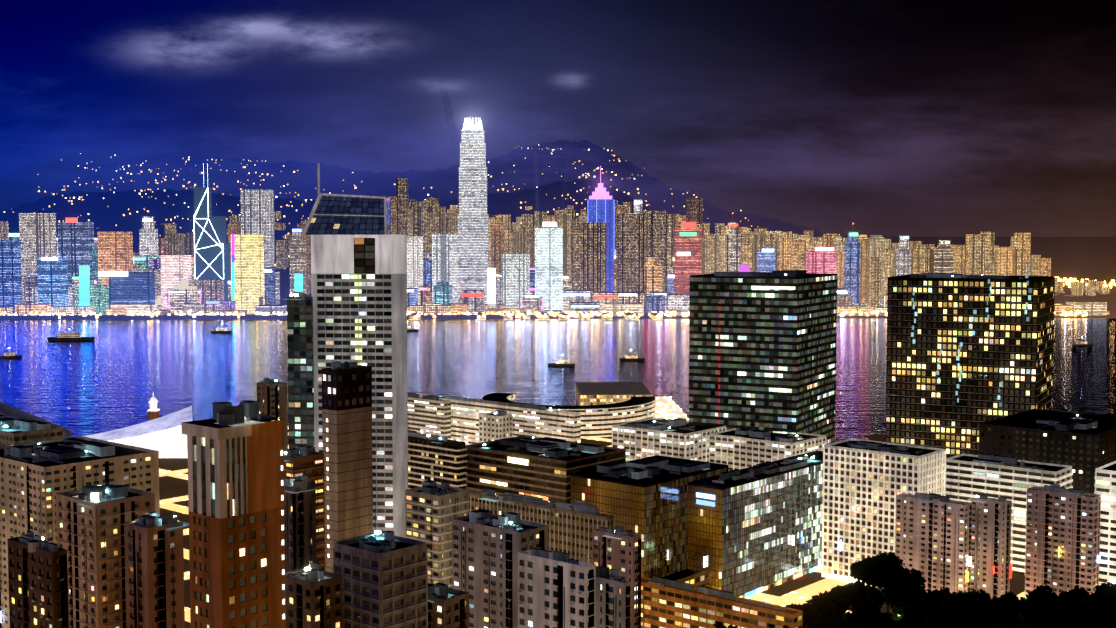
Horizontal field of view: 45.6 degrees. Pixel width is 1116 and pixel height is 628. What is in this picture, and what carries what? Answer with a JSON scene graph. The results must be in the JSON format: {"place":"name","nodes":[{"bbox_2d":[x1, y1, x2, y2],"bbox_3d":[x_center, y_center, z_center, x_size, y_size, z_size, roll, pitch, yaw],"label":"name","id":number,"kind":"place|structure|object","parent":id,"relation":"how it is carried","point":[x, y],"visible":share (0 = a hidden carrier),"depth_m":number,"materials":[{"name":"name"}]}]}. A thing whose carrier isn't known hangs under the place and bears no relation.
{"place":"outdoors","nodes":[
{"label":"outdoors","id":0,"kind":"place"},
{"bbox_2d":[0,141,1114,268],"bbox_3d":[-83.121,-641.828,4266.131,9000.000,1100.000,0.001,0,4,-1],"label":"lights","id":1,"kind":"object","parent":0,"point":[570,164],"depth_m":4264.82},
{"bbox_2d":[0,318,1115,441],"bbox_3d":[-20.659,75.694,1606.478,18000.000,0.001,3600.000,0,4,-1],"label":"harbour water","id":2,"kind":"structure","parent":0,"point":[116,374],"depth_m":1751.72,"materials":[{"name":"blue liquid"}]},
{"bbox_2d":[0,348,21,357],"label":"ferry","id":3,"kind":"object","parent":2,"relation":"on","point":[9,355],"visible":1,"depth_m":1842.47,"materials":[{"name":"black metal"}]},
{"bbox_2d":[47,329,95,340],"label":"boat","id":4,"kind":"object","parent":2,"relation":"on","point":[69,336],"visible":1,"depth_m":2129.62,"materials":[{"name":"black metal"}]},
{"bbox_2d":[210,324,231,332],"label":"ferry","id":5,"kind":"object","parent":2,"relation":"on","point":[221,330],"visible":1,"depth_m":2297.99,"materials":[{"name":"metal"}]},
{"bbox_2d":[407,326,418,330],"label":"ferry","id":6,"kind":"object","parent":2,"relation":"on","point":[409,328],"visible":0.27,"depth_m":2332.91,"materials":[{"name":"metal"}]},
{"bbox_2d":[548,354,575,365],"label":"ferry","id":7,"kind":"object","parent":2,"relation":"on","point":[562,363],"visible":1,"depth_m":1730.44,"materials":[{"name":"black metal"}]},
{"bbox_2d":[619,349,644,360],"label":"ferry","id":8,"kind":"object","parent":2,"relation":"on","point":[631,357],"visible":1,"depth_m":1802.79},
{"bbox_2d":[1072,337,1092,345],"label":"ferry","id":9,"kind":"object","parent":2,"relation":"on","point":[1081,343],"visible":1,"depth_m":2028.14,"materials":[{"name":"metal"}]},
{"bbox_2d":[0,140,1115,319],"bbox_3d":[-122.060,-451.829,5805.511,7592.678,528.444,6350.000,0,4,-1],"label":"mountain","id":10,"kind":"structure","parent":0,"point":[102,216],"depth_m":4422.54,"materials":[{"name":"blue plant"}]},
{"bbox_2d":[0,130,1109,320],"bbox_3d":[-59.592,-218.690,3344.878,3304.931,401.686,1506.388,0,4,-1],"label":"skyline","id":11,"kind":"structure","parent":10,"relation":"on","point":[467,244],"depth_m":2856.20},
{"bbox_2d":[0,117,1115,318],"bbox_3d":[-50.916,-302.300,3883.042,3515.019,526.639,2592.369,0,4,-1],"label":"lamps","id":12,"kind":"object","parent":10,"relation":"on","point":[600,192],"visible":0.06,"depth_m":2736.18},
{"bbox_2d":[0,0,1115,236],"label":"sky","id":13,"kind":"structure","parent":0,"point":[886,118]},
{"bbox_2d":[482,393,655,437],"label":"crescent building","id":14,"kind":"structure","parent":0,"point":[598,420],"depth_m":1131.88,"materials":[{"name":"beige concrete"}]},
{"bbox_2d":[159,426,1024,627],"bbox_3d":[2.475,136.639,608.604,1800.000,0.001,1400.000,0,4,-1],"label":"street","id":15,"kind":"structure","parent":0,"point":[173,492],"depth_m":677.33,"materials":[{"name":"yellow asphalt"}]},
{"bbox_2d":[0,414,62,445],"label":"long cream building","id":16,"kind":"structure","parent":15,"relation":"on","point":[13,431],"depth_m":571.32,"materials":[{"name":"beige concrete"}]},
{"bbox_2d":[8,520,68,627],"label":"apartment building","id":17,"kind":"structure","parent":15,"relation":"on","point":[38,579],"depth_m":305.39,"materials":[{"name":"brown concrete"}]},
{"bbox_2d":[0,436,159,627],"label":"long cream building","id":18,"kind":"structure","parent":15,"relation":"on","point":[35,477],"depth_m":488.79,"materials":[{"name":"beige concrete"}]},
{"bbox_2d":[0,402,192,457],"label":"curved roof","id":19,"kind":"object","parent":15,"relation":"on","point":[164,436],"visible":0.52,"depth_m":1025.93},
{"bbox_2d":[56,484,154,627],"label":"apartment building","id":20,"kind":"structure","parent":15,"relation":"on","point":[91,520],"depth_m":350.66,"materials":[{"name":"brown concrete"}]},
{"bbox_2d":[147,396,159,420],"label":"clock tower","id":21,"kind":"structure","parent":15,"relation":"on","point":[153,411],"depth_m":1070.29,"materials":[{"name":"white stone"}]},
{"bbox_2d":[124,511,188,627],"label":"apartment building","id":22,"kind":"structure","parent":15,"relation":"on","point":[154,569],"depth_m":322.84,"materials":[{"name":"brown concrete"}]},
{"bbox_2d":[181,400,285,627],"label":"tan tower","id":23,"kind":"structure","parent":15,"relation":"on","point":[236,495],"depth_m":275.54,"materials":[{"name":"brown concrete"}]},
{"bbox_2d":[257,365,287,453],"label":"residential building","id":24,"kind":"structure","parent":15,"relation":"on","point":[272,397],"depth_m":643.65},
{"bbox_2d":[282,291,313,448],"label":"high-rise building","id":25,"kind":"structure","parent":15,"relation":"on","point":[300,367],"depth_m":597.54,"materials":[{"name":"black glass"}]},
{"bbox_2d":[284,460,316,571],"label":"building","id":26,"kind":"structure","parent":15,"relation":"on","point":[300,519],"depth_m":333.18,"materials":[{"name":"brown concrete"}]},
{"bbox_2d":[284,445,326,570],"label":"apartment tower","id":27,"kind":"structure","parent":15,"relation":"on","point":[307,460],"depth_m":407.83,"materials":[{"name":"brown concrete"}]},
{"bbox_2d":[286,554,342,627],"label":"apartment building","id":28,"kind":"structure","parent":15,"relation":"on","point":[314,595],"depth_m":305.86,"materials":[{"name":"brown concrete"}]},
{"bbox_2d":[322,361,372,572],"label":"slim tower","id":29,"kind":"structure","parent":15,"relation":"on","point":[347,423],"depth_m":435.06,"materials":[{"name":"brown concrete"}]},
{"bbox_2d":[302,163,407,537],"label":"tall tower","id":30,"kind":"structure","parent":15,"relation":"on","point":[359,273],"depth_m":600.97,"materials":[{"name":"grey concrete"}]},
{"bbox_2d":[332,512,427,627],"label":"building","id":31,"kind":"structure","parent":15,"relation":"on","point":[385,578],"depth_m":307.92,"materials":[{"name":"concrete"}]},
{"bbox_2d":[408,393,451,439],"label":"long building","id":32,"kind":"structure","parent":15,"relation":"on","point":[430,415],"depth_m":1014.27,"materials":[{"name":"beige concrete"}]},
{"bbox_2d":[404,470,470,588],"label":"apartment building","id":33,"kind":"structure","parent":15,"relation":"on","point":[433,509],"depth_m":437.18,"materials":[{"name":"beige concrete"}]},
{"bbox_2d":[408,430,466,488],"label":"residential building","id":34,"kind":"structure","parent":15,"relation":"on","point":[443,457],"depth_m":664.22,"materials":[{"name":"beige concrete"}]},
{"bbox_2d":[428,582,468,627],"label":"apartment building","id":35,"kind":"structure","parent":15,"relation":"on","point":[448,607],"depth_m":321.50,"materials":[{"name":"brown concrete"}]},
{"bbox_2d":[479,410,512,442],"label":"harbour block","id":36,"kind":"structure","parent":15,"relation":"on","point":[496,425],"depth_m":830.26,"materials":[{"name":"beige concrete"}]},
{"bbox_2d":[452,509,547,627],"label":"apartment building","id":37,"kind":"structure","parent":15,"relation":"on","point":[488,546],"depth_m":398.15,"materials":[{"name":"brown concrete"}]},
{"bbox_2d":[419,394,580,444],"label":"building","id":38,"kind":"structure","parent":15,"relation":"on","point":[535,420],"depth_m":971.01,"materials":[{"name":"beige concrete"}]},
{"bbox_2d":[469,483,613,562],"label":"office building","id":39,"kind":"structure","parent":15,"relation":"on","point":[572,526],"depth_m":521.87,"materials":[{"name":"beige concrete"}]},
{"bbox_2d":[465,435,625,502],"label":"dark office","id":40,"kind":"structure","parent":15,"relation":"on","point":[553,464],"depth_m":671.46,"materials":[{"name":"brown concrete"}]},
{"bbox_2d":[518,548,595,627],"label":"apartment building","id":41,"kind":"structure","parent":15,"relation":"on","point":[556,589],"depth_m":346.32,"materials":[{"name":"concrete"}]},
{"bbox_2d":[596,566,629,627],"bbox_3d":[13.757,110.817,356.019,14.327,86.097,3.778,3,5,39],"label":"apartment building","id":42,"kind":"structure","parent":15,"relation":"on","point":[613,600],"depth_m":352.90,"materials":[{"name":"concrete"}]},
{"bbox_2d":[593,522,640,627],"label":"apartment building","id":43,"kind":"structure","parent":15,"relation":"on","point":[618,548],"depth_m":433.33,"materials":[{"name":"brown concrete"}]},
{"bbox_2d":[576,382,688,420],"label":"pier shed","id":44,"kind":"structure","parent":15,"relation":"on","point":[595,393],"depth_m":1300.40,"materials":[{"name":"beige concrete"}]},
{"bbox_2d":[612,418,726,461],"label":"long building","id":45,"kind":"structure","parent":15,"relation":"on","point":[681,438],"depth_m":816.94,"materials":[{"name":"beige concrete"}]},
{"bbox_2d":[641,576,802,627],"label":"building","id":46,"kind":"structure","parent":15,"relation":"on","point":[667,603],"depth_m":543.57,"materials":[{"name":"brown concrete"}]},
{"bbox_2d":[661,564,821,597],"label":"podium","id":47,"kind":"object","parent":15,"relation":"on","point":[694,577],"visible":0.02,"depth_m":606.89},
{"bbox_2d":[570,455,727,578],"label":"glass block","id":48,"kind":"structure","parent":47,"relation":"on","point":[646,499],"depth_m":602.81,"materials":[{"name":"brown glass"}]},
{"bbox_2d":[688,451,822,595],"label":"glass block","id":49,"kind":"structure","parent":47,"relation":"on","point":[757,526],"depth_m":625.09,"materials":[{"name":"grey glass"}]},
{"bbox_2d":[508,267,1031,506],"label":"signs","id":50,"kind":"object","parent":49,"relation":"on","point":[699,495],"visible":0.83,"depth_m":829.11,"materials":[{"name":"plastic"}]},
{"bbox_2d":[689,270,836,443],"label":"glass tower","id":51,"kind":"structure","parent":15,"relation":"on","point":[777,354],"depth_m":825.06,"materials":[{"name":"black glass"}]},
{"bbox_2d":[709,426,826,470],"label":"long building","id":52,"kind":"structure","parent":15,"relation":"on","point":[740,449],"depth_m":791.37,"materials":[{"name":"beige concrete"}]},
{"bbox_2d":[821,438,945,587],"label":"office building","id":53,"kind":"structure","parent":15,"relation":"on","point":[865,482],"depth_m":654.65,"materials":[{"name":"beige concrete"}]},
{"bbox_2d":[895,484,971,593],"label":"apartment building","id":54,"kind":"structure","parent":15,"relation":"on","point":[933,545],"depth_m":620.37,"materials":[{"name":"concrete"}]},
{"bbox_2d":[806,612,1081,627],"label":"park terrace","id":55,"kind":"structure","parent":15,"relation":"on","point":[895,617],"depth_m":584.75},
{"bbox_2d":[713,622,737,627],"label":"tree","id":56,"kind":"object","parent":55,"relation":"on","point":[719,624],"visible":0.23,"depth_m":535.65,"materials":[{"name":"black plant"}]},
{"bbox_2d":[783,604,814,627],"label":"tree","id":57,"kind":"object","parent":55,"relation":"on","point":[808,619],"visible":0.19,"depth_m":538.52,"materials":[{"name":"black plant"}]},
{"bbox_2d":[797,591,849,622],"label":"tree","id":58,"kind":"object","parent":55,"relation":"on","point":[823,606],"visible":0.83,"depth_m":542.58,"materials":[{"name":"black plant"}]},
{"bbox_2d":[807,612,857,627],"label":"tree","id":59,"kind":"object","parent":55,"relation":"on","point":[840,620],"visible":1,"depth_m":517.75,"materials":[{"name":"black plant"}]},
{"bbox_2d":[828,580,884,614],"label":"tree","id":60,"kind":"object","parent":55,"relation":"on","point":[857,593],"visible":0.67,"depth_m":557.21,"materials":[{"name":"black plant"}]},
{"bbox_2d":[845,599,894,627],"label":"tree","id":61,"kind":"object","parent":55,"relation":"on","point":[867,614],"visible":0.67,"depth_m":525.05,"materials":[{"name":"black plant"}]},
{"bbox_2d":[850,551,925,611],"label":"tree","id":62,"kind":"object","parent":55,"relation":"on","point":[882,571],"visible":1,"depth_m":572.52,"materials":[{"name":"black plant"}]},
{"bbox_2d":[869,618,932,627],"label":"tree","id":63,"kind":"object","parent":55,"relation":"on","point":[890,623],"visible":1,"depth_m":500.57,"materials":[{"name":"black plant"}]},
{"bbox_2d":[880,584,933,614],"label":"tree","id":64,"kind":"object","parent":55,"relation":"on","point":[896,599],"visible":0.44,"depth_m":553.94,"materials":[{"name":"black plant"}]},
{"bbox_2d":[895,601,944,626],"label":"tree","id":65,"kind":"object","parent":55,"relation":"on","point":[910,612],"visible":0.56,"depth_m":521.17,"materials":[{"name":"black plant"}]},
{"bbox_2d":[909,587,969,613],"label":"tree","id":66,"kind":"object","parent":55,"relation":"on","point":[942,600],"visible":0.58,"depth_m":547.77,"materials":[{"name":"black plant"}]},
{"bbox_2d":[961,589,998,614],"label":"tree","id":67,"kind":"object","parent":55,"relation":"on","point":[982,600],"visible":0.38,"depth_m":548.86,"materials":[{"name":"black plant"}]},
{"bbox_2d":[992,591,1027,612],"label":"tree","id":68,"kind":"object","parent":55,"relation":"on","point":[1011,601],"visible":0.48,"depth_m":550.39,"materials":[{"name":"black plant"}]},
{"bbox_2d":[1020,585,1077,611],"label":"tree","id":69,"kind":"object","parent":55,"relation":"on","point":[1042,594],"visible":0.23,"depth_m":549.16,"materials":[{"name":"black plant"}]},
{"bbox_2d":[1056,586,1096,613],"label":"tree","id":70,"kind":"object","parent":55,"relation":"on","point":[1081,600],"visible":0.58,"depth_m":548.01,"materials":[{"name":"black plant"}]},
{"bbox_2d":[1088,580,1115,609],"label":"tree","id":71,"kind":"object","parent":55,"relation":"on","point":[1103,595],"visible":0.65,"depth_m":546.38,"materials":[{"name":"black plant"}]},
{"bbox_2d":[885,273,1054,457],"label":"glass tower","id":72,"kind":"structure","parent":15,"relation":"on","point":[1009,345],"depth_m":853.73,"materials":[{"name":"black glass"}]},
{"bbox_2d":[965,489,1011,598],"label":"apartment building","id":73,"kind":"structure","parent":15,"relation":"on","point":[991,568],"depth_m":620.33,"materials":[{"name":"concrete"}]},
{"bbox_2d":[945,453,1072,574],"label":"buildings","id":74,"kind":"structure","parent":15,"relation":"on","point":[1012,479],"depth_m":679.37,"materials":[{"name":"beige concrete"}]},
{"bbox_2d":[979,409,1115,493],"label":"office building","id":75,"kind":"structure","parent":15,"relation":"on","point":[1083,445],"depth_m":735.31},
{"bbox_2d":[1024,484,1100,598],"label":"apartment building","id":76,"kind":"structure","parent":15,"relation":"on","point":[1063,540],"depth_m":611.47,"materials":[{"name":"concrete"}]},
{"bbox_2d":[1094,461,1115,585],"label":"buildings","id":77,"kind":"structure","parent":15,"relation":"on","point":[1105,482],"depth_m":606.49,"materials":[{"name":"white concrete"}]},
{"bbox_2d":[842,237,1115,256],"bbox_3d":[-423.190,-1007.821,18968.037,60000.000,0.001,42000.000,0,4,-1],"label":"mountain","id":78,"kind":"structure","parent":0,"point":[1103,247],"depth_m":18866.25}
]}

